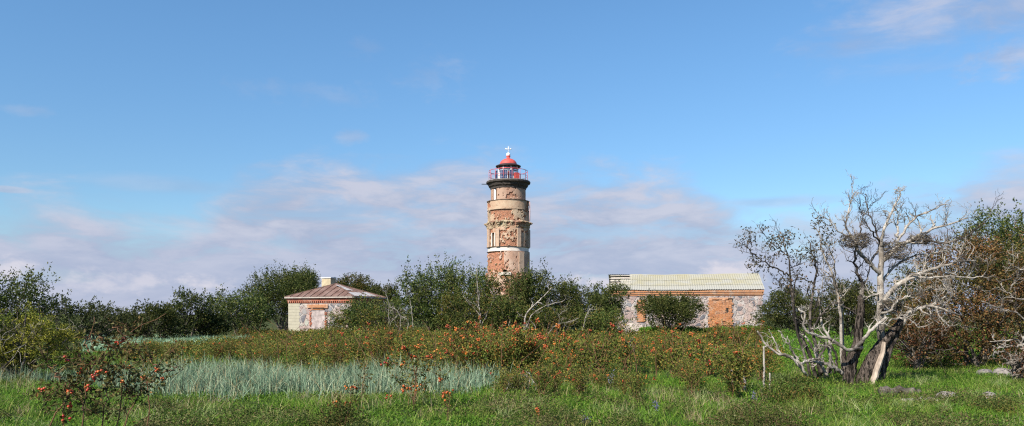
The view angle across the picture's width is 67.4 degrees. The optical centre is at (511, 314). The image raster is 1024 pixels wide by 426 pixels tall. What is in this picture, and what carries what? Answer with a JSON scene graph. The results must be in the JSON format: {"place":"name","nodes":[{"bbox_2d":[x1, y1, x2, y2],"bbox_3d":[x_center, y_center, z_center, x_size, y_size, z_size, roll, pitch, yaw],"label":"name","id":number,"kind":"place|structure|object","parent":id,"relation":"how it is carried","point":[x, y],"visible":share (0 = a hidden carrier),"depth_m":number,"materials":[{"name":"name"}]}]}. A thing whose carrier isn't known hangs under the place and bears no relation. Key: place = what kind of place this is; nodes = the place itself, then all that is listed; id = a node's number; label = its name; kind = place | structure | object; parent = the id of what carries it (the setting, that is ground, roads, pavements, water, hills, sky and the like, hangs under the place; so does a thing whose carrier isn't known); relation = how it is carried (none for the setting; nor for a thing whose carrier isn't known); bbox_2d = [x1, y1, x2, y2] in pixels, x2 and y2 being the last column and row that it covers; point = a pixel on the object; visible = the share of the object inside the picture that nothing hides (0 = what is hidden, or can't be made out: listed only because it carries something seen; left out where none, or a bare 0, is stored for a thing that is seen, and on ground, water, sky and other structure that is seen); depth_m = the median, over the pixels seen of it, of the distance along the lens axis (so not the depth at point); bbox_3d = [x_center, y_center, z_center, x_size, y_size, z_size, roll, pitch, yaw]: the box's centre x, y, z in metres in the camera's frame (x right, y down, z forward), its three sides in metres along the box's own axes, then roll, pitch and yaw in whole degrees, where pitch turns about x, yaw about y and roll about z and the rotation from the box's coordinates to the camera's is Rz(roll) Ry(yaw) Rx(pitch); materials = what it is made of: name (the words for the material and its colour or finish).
{"place":"outdoors","nodes":[
{"label":"outdoors","id":0,"kind":"place"},
{"bbox_2d":[79,334,250,352],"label":"lyme grass","id":1,"kind":"structure","parent":0,"point":[138,339],"depth_m":35.79,"materials":[{"name":"green plant"}]},
{"bbox_2d":[0,315,1023,425],"bbox_3d":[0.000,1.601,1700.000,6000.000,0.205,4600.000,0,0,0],"label":"ground","id":2,"kind":"structure","parent":0,"point":[274,325],"depth_m":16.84,"materials":[{"name":"green plant"}]},
{"bbox_2d":[0,262,75,344],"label":"broadleaf tree","id":3,"kind":"object","parent":2,"relation":"on","point":[31,289],"visible":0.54,"depth_m":33.73,"materials":[{"name":"green plant"}]},
{"bbox_2d":[0,295,88,380],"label":"juniper","id":4,"kind":"object","parent":2,"relation":"on","point":[17,352],"visible":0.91,"depth_m":18.42,"materials":[{"name":"green plant"}]},
{"bbox_2d":[35,306,97,346],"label":"rounded shrub","id":5,"kind":"object","parent":2,"relation":"on","point":[71,319],"visible":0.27,"depth_m":32.97,"materials":[{"name":"green plant"}]},
{"bbox_2d":[20,313,165,425],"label":"rose bush","id":6,"kind":"object","parent":2,"relation":"on","point":[80,391],"visible":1,"depth_m":5.64,"materials":[{"name":"green plant"}]},
{"bbox_2d":[40,289,147,340],"bbox_3d":[-20.274,0.250,36.826,3.652,2.944,4.443,0,0,21],"label":"rounded shrub","id":7,"kind":"object","parent":2,"relation":"on","point":[103,311],"visible":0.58,"depth_m":36.63,"materials":[{"name":"green plant"}]},
{"bbox_2d":[104,338,190,425],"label":"rose bush","id":8,"kind":"object","parent":2,"relation":"on","point":[147,378],"visible":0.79,"depth_m":6.35,"materials":[{"name":"green plant"}]},
{"bbox_2d":[112,298,193,339],"bbox_3d":[-18.770,0.476,39.899,3.642,2.624,3.769,0,0,25],"label":"rounded shrub","id":9,"kind":"object","parent":2,"relation":"on","point":[155,312],"visible":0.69,"depth_m":39.61,"materials":[{"name":"green plant"}]},
{"bbox_2d":[137,397,184,413],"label":"shrub","id":10,"kind":"object","parent":2,"relation":"on","point":[158,402],"visible":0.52,"depth_m":12.88,"materials":[{"name":"green plant"}]},
{"bbox_2d":[152,285,225,337],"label":"broadleaf tree","id":11,"kind":"object","parent":2,"relation":"on","point":[196,301],"visible":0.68,"depth_m":42.52,"materials":[{"name":"green plant"}]},
{"bbox_2d":[188,306,235,337],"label":"rounded shrub","id":12,"kind":"object","parent":2,"relation":"on","point":[218,328],"visible":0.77,"depth_m":43.53,"materials":[{"name":"green plant"}]},
{"bbox_2d":[217,335,244,360],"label":"rose bush","id":13,"kind":"object","parent":2,"relation":"on","point":[228,346],"visible":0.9,"depth_m":26.08,"materials":[{"name":"green plant"}]},
{"bbox_2d":[205,283,278,334],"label":"broadleaf tree","id":14,"kind":"object","parent":2,"relation":"on","point":[234,304],"visible":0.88,"depth_m":48.33,"materials":[{"name":"green plant"}]},
{"bbox_2d":[236,342,268,364],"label":"rose bush","id":15,"kind":"object","parent":2,"relation":"on","point":[248,354],"visible":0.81,"depth_m":21.82,"materials":[{"name":"green plant"}]},
{"bbox_2d":[0,350,532,402],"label":"lyme grass","id":16,"kind":"structure","parent":2,"relation":"on","point":[279,379],"depth_m":16.53,"materials":[{"name":"plant"}]},
{"bbox_2d":[237,259,318,329],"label":"broadleaf tree","id":17,"kind":"object","parent":2,"relation":"on","point":[280,286],"visible":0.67,"depth_m":63.86,"materials":[{"name":"green plant"}]},
{"bbox_2d":[278,264,320,316],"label":"broadleaf tree","id":18,"kind":"object","parent":2,"relation":"on","point":[315,278],"visible":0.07,"depth_m":69.81,"materials":[{"name":"green plant"}]},
{"bbox_2d":[286,340,319,366],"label":"rose bush","id":19,"kind":"object","parent":2,"relation":"on","point":[302,354],"visible":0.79,"depth_m":21.47,"materials":[{"name":"green plant"}]},
{"bbox_2d":[284,277,385,331],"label":"stone house","id":20,"kind":"structure","parent":2,"relation":"on","point":[311,308],"depth_m":58.55,"materials":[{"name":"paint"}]},
{"bbox_2d":[311,310,324,329],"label":"blocked window","id":21,"kind":"structure","parent":20,"relation":"in","point":[318,316],"depth_m":58.15,"materials":[{"name":"white paint"}]},
{"bbox_2d":[315,329,355,367],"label":"rose bush","id":22,"kind":"object","parent":2,"relation":"on","point":[334,342],"visible":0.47,"depth_m":21.81,"materials":[{"name":"green plant"}]},
{"bbox_2d":[320,339,354,371],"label":"rose bush","id":23,"kind":"object","parent":2,"relation":"on","point":[340,355],"visible":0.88,"depth_m":20.64,"materials":[{"name":"green plant"}]},
{"bbox_2d":[313,397,370,425],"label":"shrub","id":24,"kind":"object","parent":2,"relation":"on","point":[338,411],"visible":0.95,"depth_m":10.32,"materials":[{"name":"green plant"}]},
{"bbox_2d":[326,356,374,413],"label":"rose bush","id":25,"kind":"object","parent":2,"relation":"on","point":[353,387],"visible":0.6,"depth_m":11.78,"materials":[{"name":"green plant"}]},
{"bbox_2d":[335,272,373,291],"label":"rounded tree","id":26,"kind":"object","parent":2,"relation":"on","point":[358,282],"visible":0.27,"depth_m":73.31,"materials":[{"name":"green plant"}]},
{"bbox_2d":[337,318,382,361],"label":"rose bush","id":27,"kind":"object","parent":2,"relation":"on","point":[357,334],"visible":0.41,"depth_m":23.65,"materials":[{"name":"green plant"}]},
{"bbox_2d":[323,291,404,336],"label":"leafy shrub","id":28,"kind":"object","parent":2,"relation":"on","point":[361,309],"visible":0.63,"depth_m":46.04,"materials":[{"name":"green plant"}]},
{"bbox_2d":[364,326,395,365],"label":"rose bush","id":29,"kind":"object","parent":2,"relation":"on","point":[385,340],"visible":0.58,"depth_m":20.96,"materials":[{"name":"green plant"}]},
{"bbox_2d":[364,334,399,368],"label":"rose bush","id":30,"kind":"object","parent":2,"relation":"on","point":[384,352],"visible":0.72,"depth_m":20.59,"materials":[{"name":"green plant"}]},
{"bbox_2d":[368,279,406,312],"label":"rounded tree","id":31,"kind":"object","parent":2,"relation":"on","point":[375,289],"visible":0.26,"depth_m":71.14,"materials":[{"name":"green plant"}]},
{"bbox_2d":[365,288,416,331],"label":"leafy shrub","id":32,"kind":"object","parent":2,"relation":"on","point":[384,316],"visible":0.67,"depth_m":45.46,"materials":[{"name":"green plant"}]},
{"bbox_2d":[380,344,450,408],"bbox_3d":[-1.606,1.016,12.703,1.214,1.149,0.909,0,0,0],"label":"rose bush","id":33,"kind":"object","parent":2,"relation":"on","point":[407,388],"visible":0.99,"depth_m":12.65,"materials":[{"name":"green plant"}]},
{"bbox_2d":[414,333,445,371],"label":"rose bush","id":34,"kind":"object","parent":2,"relation":"on","point":[427,346],"visible":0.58,"depth_m":20.96,"materials":[{"name":"green plant"}]},
{"bbox_2d":[386,251,482,331],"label":"broadleaf tree","id":35,"kind":"object","parent":2,"relation":"on","point":[424,298],"visible":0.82,"depth_m":44.27,"materials":[{"name":"green plant"}]},
{"bbox_2d":[119,318,785,382],"bbox_3d":[-0.089,0.955,37.545,41.105,1.694,41.180,0,0,0],"label":"rose thicket","id":36,"kind":"object","parent":2,"relation":"on","point":[299,336],"visible":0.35,"depth_m":25.98,"materials":[{"name":"green plant"}]},
{"bbox_2d":[428,333,479,377],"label":"rose bush","id":37,"kind":"object","parent":2,"relation":"on","point":[459,366],"visible":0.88,"depth_m":19.83,"materials":[{"name":"green plant"}]},
{"bbox_2d":[438,319,479,364],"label":"rose bush","id":38,"kind":"object","parent":2,"relation":"on","point":[457,337],"visible":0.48,"depth_m":21.10,"materials":[{"name":"green plant"}]},
{"bbox_2d":[433,283,501,332],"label":"leafy shrub","id":39,"kind":"object","parent":2,"relation":"on","point":[462,311],"visible":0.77,"depth_m":42.34,"materials":[{"name":"green plant"}]},
{"bbox_2d":[454,321,498,376],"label":"rose bush","id":40,"kind":"object","parent":2,"relation":"on","point":[456,329],"visible":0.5,"depth_m":20.34,"materials":[{"name":"green plant"}]},
{"bbox_2d":[454,324,509,376],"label":"rose bush","id":41,"kind":"object","parent":2,"relation":"on","point":[483,351],"visible":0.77,"depth_m":19.71,"materials":[{"name":"green plant"}]},
{"bbox_2d":[457,262,507,326],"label":"broadleaf tree","id":42,"kind":"object","parent":2,"relation":"on","point":[485,281],"visible":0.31,"depth_m":47.46,"materials":[{"name":"green plant"}]},
{"bbox_2d":[487,364,516,394],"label":"rose bush","id":43,"kind":"object","parent":2,"relation":"on","point":[504,384],"visible":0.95,"depth_m":14.48,"materials":[{"name":"green plant"}]},
{"bbox_2d":[472,287,533,332],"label":"leafy shrub","id":44,"kind":"object","parent":2,"relation":"on","point":[497,315],"visible":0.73,"depth_m":42.28,"materials":[{"name":"green plant"}]},
{"bbox_2d":[484,334,522,374],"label":"rose bush","id":45,"kind":"object","parent":2,"relation":"on","point":[503,354],"visible":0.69,"depth_m":19.66,"materials":[{"name":"green plant"}]},
{"bbox_2d":[482,146,532,324],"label":"lighthouse","id":46,"kind":"object","parent":2,"relation":"on","point":[507,224],"visible":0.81,"depth_m":78.20,"materials":[{"name":"beige brick"}]},
{"bbox_2d":[0,376,1023,425],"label":"weeds","id":47,"kind":"object","parent":2,"relation":"on","point":[624,419],"visible":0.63,"depth_m":10.80,"materials":[{"name":"green plant"}]},
{"bbox_2d":[504,363,532,393],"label":"rose bush","id":48,"kind":"object","parent":2,"relation":"on","point":[516,383],"visible":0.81,"depth_m":14.76,"materials":[{"name":"green plant"}]},
{"bbox_2d":[492,318,548,374],"bbox_3d":[0.257,0.925,19.789,1.277,1.657,1.495,0,0,-28],"label":"rose bush","id":49,"kind":"object","parent":2,"relation":"on","point":[522,356],"visible":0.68,"depth_m":19.68,"materials":[{"name":"green plant"}]},
{"bbox_2d":[498,314,542,374],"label":"rose bush","id":50,"kind":"object","parent":2,"relation":"on","point":[517,332],"visible":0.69,"depth_m":19.63,"materials":[{"name":"green plant"}]},
{"bbox_2d":[508,311,545,373],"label":"rose bush","id":51,"kind":"object","parent":2,"relation":"on","point":[542,338],"visible":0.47,"depth_m":20.27,"materials":[{"name":"green plant"}]},
{"bbox_2d":[494,257,562,327],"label":"broadleaf tree","id":52,"kind":"object","parent":2,"relation":"on","point":[527,288],"visible":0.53,"depth_m":47.26,"materials":[{"name":"green plant"}]},
{"bbox_2d":[521,355,562,397],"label":"rose bush","id":53,"kind":"object","parent":2,"relation":"on","point":[540,375],"visible":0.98,"depth_m":14.14,"materials":[{"name":"green plant"}]},
{"bbox_2d":[517,298,589,335],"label":"leafy shrub","id":54,"kind":"object","parent":2,"relation":"on","point":[545,316],"visible":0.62,"depth_m":43.55,"materials":[{"name":"green plant"}]},
{"bbox_2d":[517,281,600,338],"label":"dead branch","id":55,"kind":"object","parent":2,"relation":"on","point":[552,308],"visible":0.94,"depth_m":41.48,"materials":[{"name":"grey wood"}]},
{"bbox_2d":[535,275,584,331],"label":"broadleaf tree","id":56,"kind":"object","parent":2,"relation":"on","point":[576,301],"visible":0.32,"depth_m":49.22,"materials":[{"name":"green plant"}]},
{"bbox_2d":[529,410,595,425],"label":"shrub","id":57,"kind":"object","parent":2,"relation":"on","point":[575,422],"visible":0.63,"depth_m":10.66,"materials":[{"name":"green plant"}]},
{"bbox_2d":[543,340,583,382],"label":"rose bush","id":58,"kind":"object","parent":2,"relation":"on","point":[566,359],"visible":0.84,"depth_m":18.46,"materials":[{"name":"green plant"}]},
{"bbox_2d":[552,317,593,372],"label":"rose bush","id":59,"kind":"object","parent":2,"relation":"on","point":[564,349],"visible":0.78,"depth_m":19.79,"materials":[{"name":"green plant"}]},
{"bbox_2d":[559,360,595,396],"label":"rose bush","id":60,"kind":"object","parent":2,"relation":"on","point":[577,381],"visible":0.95,"depth_m":13.76,"materials":[{"name":"green plant"}]},
{"bbox_2d":[558,355,603,393],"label":"rose bush","id":61,"kind":"object","parent":2,"relation":"on","point":[590,367],"visible":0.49,"depth_m":14.55,"materials":[{"name":"green plant"}]},
{"bbox_2d":[555,274,634,336],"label":"broadleaf tree","id":62,"kind":"object","parent":2,"relation":"on","point":[606,300],"visible":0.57,"depth_m":50.09,"materials":[{"name":"green plant"}]},
{"bbox_2d":[575,317,625,378],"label":"rose bush","id":63,"kind":"object","parent":2,"relation":"on","point":[604,359],"visible":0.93,"depth_m":18.49,"materials":[{"name":"green plant"}]},
{"bbox_2d":[578,303,638,333],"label":"leafy shrub","id":64,"kind":"object","parent":2,"relation":"on","point":[596,319],"visible":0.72,"depth_m":45.20,"materials":[{"name":"green plant"}]},
{"bbox_2d":[583,369,640,388],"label":"shrub","id":65,"kind":"object","parent":2,"relation":"on","point":[606,381],"visible":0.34,"depth_m":16.93,"materials":[{"name":"green plant"}]},
{"bbox_2d":[603,364,636,396],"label":"rose bush","id":66,"kind":"object","parent":2,"relation":"on","point":[623,387],"visible":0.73,"depth_m":14.30,"materials":[{"name":"green plant"}]},
{"bbox_2d":[605,324,650,373],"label":"rose bush","id":67,"kind":"object","parent":2,"relation":"on","point":[627,346],"visible":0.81,"depth_m":20.71,"materials":[{"name":"green plant"}]},
{"bbox_2d":[614,366,655,401],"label":"rose bush","id":68,"kind":"object","parent":2,"relation":"on","point":[637,383],"visible":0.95,"depth_m":13.58,"materials":[{"name":"green plant"}]},
{"bbox_2d":[642,334,672,370],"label":"rose bush","id":69,"kind":"object","parent":2,"relation":"on","point":[660,359],"visible":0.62,"depth_m":21.93,"materials":[{"name":"green plant"}]},
{"bbox_2d":[632,288,709,331],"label":"broadleaf tree","id":70,"kind":"object","parent":2,"relation":"on","point":[664,305],"visible":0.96,"depth_m":54.51,"materials":[{"name":"green plant"}]},
{"bbox_2d":[651,328,703,380],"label":"rose bush","id":71,"kind":"object","parent":2,"relation":"on","point":[673,353],"visible":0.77,"depth_m":18.37,"materials":[{"name":"green plant"}]},
{"bbox_2d":[665,351,695,383],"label":"rose bush","id":72,"kind":"object","parent":2,"relation":"on","point":[682,362],"visible":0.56,"depth_m":16.85,"materials":[{"name":"green plant"}]},
{"bbox_2d":[607,273,764,334],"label":"stone shed","id":73,"kind":"structure","parent":2,"relation":"on","point":[737,298],"depth_m":60.15,"materials":[{"name":"stone"}]},
{"bbox_2d":[708,298,733,327],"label":"bricked door","id":74,"kind":"structure","parent":73,"relation":"in","point":[720,306],"depth_m":59.47,"materials":[{"name":"orange brick"}]},
{"bbox_2d":[673,356,711,396],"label":"rose bush","id":75,"kind":"object","parent":2,"relation":"on","point":[693,373],"visible":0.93,"depth_m":15.14,"materials":[{"name":"green plant"}]},
{"bbox_2d":[687,327,731,376],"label":"rose bush","id":76,"kind":"object","parent":2,"relation":"on","point":[704,357],"visible":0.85,"depth_m":19.53,"materials":[{"name":"green plant"}]},
{"bbox_2d":[697,316,731,350],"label":"rose bush","id":77,"kind":"object","parent":2,"relation":"on","point":[715,334],"visible":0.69,"depth_m":27.51,"materials":[{"name":"green plant"}]},
{"bbox_2d":[708,344,762,397],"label":"rose bush","id":78,"kind":"object","parent":2,"relation":"on","point":[738,366],"visible":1,"depth_m":14.80,"materials":[{"name":"green plant"}]},
{"bbox_2d":[727,318,753,348],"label":"rose bush","id":79,"kind":"object","parent":2,"relation":"on","point":[737,337],"visible":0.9,"depth_m":29.96,"materials":[{"name":"green plant"}]},
{"bbox_2d":[698,392,819,425],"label":"shrub","id":80,"kind":"object","parent":2,"relation":"on","point":[757,418],"visible":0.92,"depth_m":10.17,"materials":[{"name":"green plant"}]},
{"bbox_2d":[747,319,773,344],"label":"rose bush","id":81,"kind":"object","parent":2,"relation":"on","point":[761,331],"visible":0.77,"depth_m":37.91,"materials":[{"name":"green plant"}]},
{"bbox_2d":[743,340,780,380],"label":"rose bush","id":82,"kind":"object","parent":2,"relation":"on","point":[759,361],"visible":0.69,"depth_m":18.40,"materials":[{"name":"green plant"}]},
{"bbox_2d":[747,285,824,337],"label":"broadleaf tree","id":83,"kind":"object","parent":2,"relation":"on","point":[779,301],"visible":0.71,"depth_m":51.32,"materials":[{"name":"green plant"}]},
{"bbox_2d":[757,325,822,376],"bbox_3d":[6.162,0.813,16.867,1.507,1.161,0.770,0,0,6],"label":"broken branch","id":84,"kind":"object","parent":2,"relation":"on","point":[795,359],"visible":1,"depth_m":16.98,"materials":[{"name":"grey wood"}]},
{"bbox_2d":[756,372,824,404],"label":"shrub","id":85,"kind":"object","parent":2,"relation":"on","point":[811,391],"visible":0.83,"depth_m":14.13,"materials":[{"name":"green plant"}]},
{"bbox_2d":[730,209,859,377],"bbox_3d":[6.671,-0.517,18.015,3.527,4.015,1.351,0,0,-16],"label":"dead shrub","id":86,"kind":"object","parent":2,"relation":"on","point":[799,335],"visible":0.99,"depth_m":17.95,"materials":[{"name":"grey wood"}]},
{"bbox_2d":[639,325,1016,363],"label":"undergrowth","id":87,"kind":"object","parent":2,"relation":"on","point":[847,340],"visible":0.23,"depth_m":36.04,"materials":[{"name":"green plant"}]},
{"bbox_2d":[800,275,892,338],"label":"broadleaf tree","id":88,"kind":"object","parent":2,"relation":"on","point":[851,301],"visible":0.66,"depth_m":43.32,"materials":[{"name":"green plant"}]},
{"bbox_2d":[877,385,921,395],"bbox_3d":[7.929,1.576,15.729,1.040,0.249,0.247,0,0,-17],"label":"rock","id":89,"kind":"object","parent":2,"relation":"on","point":[901,388],"visible":0.58,"depth_m":15.65,"materials":[{"name":"stone"}]},
{"bbox_2d":[797,169,1004,384],"bbox_3d":[8.643,-0.757,17.519,4.972,5.028,2.152,0,0,0],"label":"dead tree","id":90,"kind":"object","parent":2,"relation":"on","point":[874,365],"visible":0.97,"depth_m":17.38,"materials":[{"name":"grey wood"}]},
{"bbox_2d":[838,230,873,249],"bbox_3d":[7.706,-1.651,17.206,0.783,0.439,0.779,0,0,0],"label":"nest","id":91,"kind":"object","parent":90,"relation":"on","point":[864,237],"visible":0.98,"depth_m":17.05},
{"bbox_2d":[878,298,902,314],"bbox_3d":[8.540,-0.181,17.341,0.572,0.390,0.523,0,0,0],"label":"nest","id":92,"kind":"object","parent":90,"relation":"on","point":[888,303],"visible":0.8,"depth_m":17.26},
{"bbox_2d":[876,240,911,260],"bbox_3d":[8.730,-1.467,17.543,0.715,0.538,0.771,0,0,-41],"label":"nest","id":93,"kind":"object","parent":90,"relation":"on","point":[903,248],"visible":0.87,"depth_m":17.39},
{"bbox_2d":[864,408,947,425],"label":"shrub","id":94,"kind":"object","parent":2,"relation":"on","point":[895,419],"visible":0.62,"depth_m":10.80,"materials":[{"name":"green plant"}]},
{"bbox_2d":[884,258,956,338],"bbox_3d":[15.719,-0.313,30.002,2.800,4.047,2.437,0,0,0],"label":"broadleaf tree","id":95,"kind":"object","parent":2,"relation":"on","point":[902,288],"visible":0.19,"depth_m":29.99,"materials":[{"name":"green plant"}]},
{"bbox_2d":[871,302,987,369],"bbox_3d":[11.889,0.698,22.297,2.540,2.154,2.598,0,0,-22],"label":"rust shrub","id":96,"kind":"object","parent":2,"relation":"on","point":[911,348],"visible":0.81,"depth_m":22.18,"materials":[{"name":"brown plant"}]},
{"bbox_2d":[887,219,1023,366],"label":"rust shrub","id":97,"kind":"object","parent":2,"relation":"on","point":[978,317],"visible":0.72,"depth_m":23.02,"materials":[{"name":"brown plant"}]},
{"bbox_2d":[982,248,1023,319],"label":"dead branch","id":98,"kind":"object","parent":97,"relation":"attached to","point":[1002,309],"visible":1,"depth_m":21.47,"materials":[{"name":"grey wood"}]},
{"bbox_2d":[951,198,1023,349],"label":"broadleaf tree","id":99,"kind":"object","parent":2,"relation":"on","point":[1005,224],"visible":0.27,"depth_m":30.18,"materials":[{"name":"green plant"}]},
{"bbox_2d":[966,393,1023,416],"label":"shrub","id":100,"kind":"object","parent":2,"relation":"on","point":[997,404],"visible":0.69,"depth_m":12.40,"materials":[{"name":"green plant"}]},
{"bbox_2d":[993,338,1023,381],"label":"rust shrub","id":101,"kind":"object","parent":2,"relation":"on","point":[1017,366],"visible":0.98,"depth_m":18.39,"materials":[{"name":"plant"}]},
{"bbox_2d":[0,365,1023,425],"bbox_3d":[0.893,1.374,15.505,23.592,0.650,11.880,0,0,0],"label":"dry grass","id":102,"kind":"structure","parent":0,"point":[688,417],"depth_m":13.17,"materials":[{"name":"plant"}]},
{"bbox_2d":[0,0,1023,314],"label":"sky","id":103,"kind":"structure","parent":0,"point":[148,148],"materials":[{"name":"blue"}]},
{"bbox_3d":[13.320,1.595,20.201,0.559,0.371,0.469,0,0,0],"label":"stone","id":104,"kind":"object","parent":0,"visible":0},
{"bbox_2d":[988,331,1023,359],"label":"dead branch","id":105,"kind":"object","parent":104,"relation":"on","point":[1020,344],"visible":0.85,"depth_m":19.99,"materials":[{"name":"grey wood"}]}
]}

